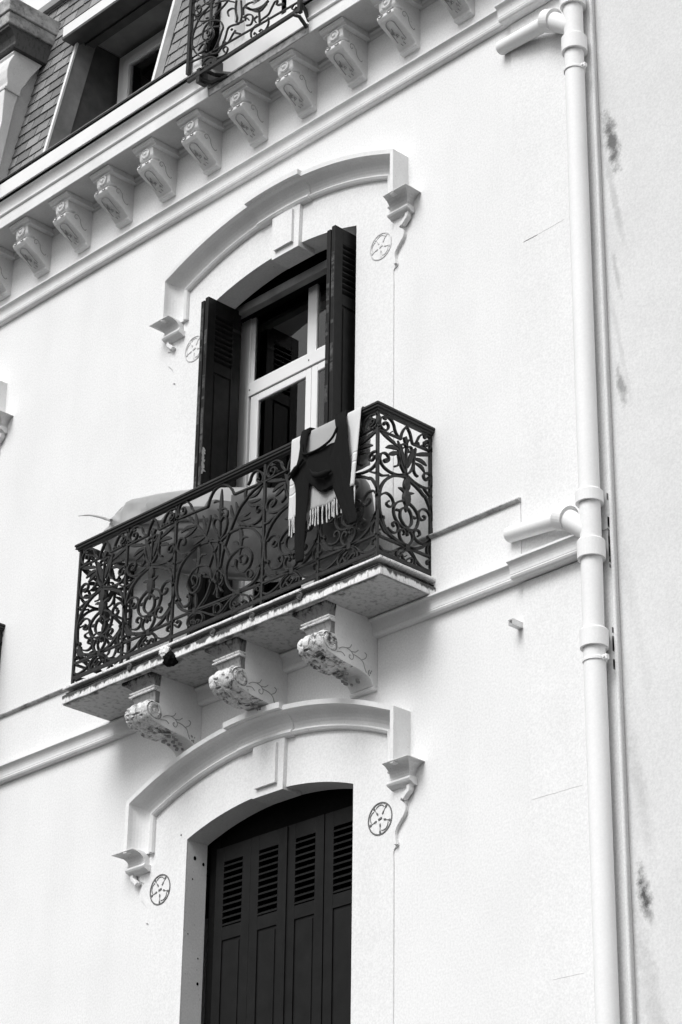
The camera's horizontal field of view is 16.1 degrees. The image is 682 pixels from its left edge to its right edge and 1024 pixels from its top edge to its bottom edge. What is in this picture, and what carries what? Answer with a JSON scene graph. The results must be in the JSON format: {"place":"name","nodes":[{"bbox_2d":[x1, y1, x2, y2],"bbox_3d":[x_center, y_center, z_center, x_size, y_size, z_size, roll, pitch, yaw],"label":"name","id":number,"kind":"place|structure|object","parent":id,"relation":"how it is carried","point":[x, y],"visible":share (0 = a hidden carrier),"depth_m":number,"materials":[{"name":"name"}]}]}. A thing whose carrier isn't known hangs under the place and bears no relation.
{"place":"outdoors","nodes":[
{"label":"outdoors","id":0,"kind":"place"},
{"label":"road","id":1,"kind":"structure","parent":0,"visible":0},
{"bbox_2d":[0,0,636,1023],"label":"town house","id":2,"kind":"structure","parent":1,"relation":"on","point":[244,242],"depth_m":15.50,"materials":[{"name":"paint"}]},
{"bbox_2d":[80,479,374,581],"bbox_3d":[-0.825,0.131,15.818,0.179,1.248,2.965,23,-34,-38],"label":"padded board","id":3,"kind":"object","parent":2,"relation":"attached to","point":[130,509],"visible":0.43,"depth_m":15.55,"materials":[{"name":"grey fabric"}]},
{"bbox_2d":[231,281,325,616],"bbox_3d":[-0.196,-0.335,16.276,0.082,2.820,1.472,24,-34,-38],"label":"french window","id":4,"kind":"structure","parent":2,"relation":"in","point":[281,384],"depth_m":16.79,"materials":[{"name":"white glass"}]},
{"bbox_2d":[288,406,370,537],"bbox_3d":[-0.083,-0.233,14.726,0.130,0.705,0.623,24,-34,-38],"label":"hanging throw","id":5,"kind":"object","parent":2,"relation":"hanging from","point":[318,437],"visible":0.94,"depth_m":14.68,"materials":[{"name":"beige fabric"}]},
{"bbox_2d":[288,410,356,562],"bbox_3d":[-0.085,-0.164,14.656,0.201,0.923,0.601,24,-34,-38],"label":"dark sweater","id":6,"kind":"object","parent":5,"relation":"hanging from","point":[325,467],"visible":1,"depth_m":14.64,"materials":[{"name":"black fabric"}]},
{"bbox_2d":[508,618,522,629],"bbox_3d":[0.995,0.638,13.754,0.085,0.036,0.036,24,-34,-38],"label":"overflow stub","id":7,"kind":"object","parent":2,"relation":"attached to","point":[515,624],"visible":1,"depth_m":13.74,"materials":[{"name":"white plastic"}]},
{"bbox_2d":[495,0,619,1023],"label":"drainpipe","id":8,"kind":"object","parent":2,"relation":"attached to","point":[583,524],"visible":1,"depth_m":13.52,"materials":[{"name":"white metal"}]},
{"bbox_2d":[588,0,681,1023],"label":"neighbouring building","id":9,"kind":"structure","parent":1,"relation":"on","point":[639,54],"depth_m":13.59,"materials":[{"name":"paint"}]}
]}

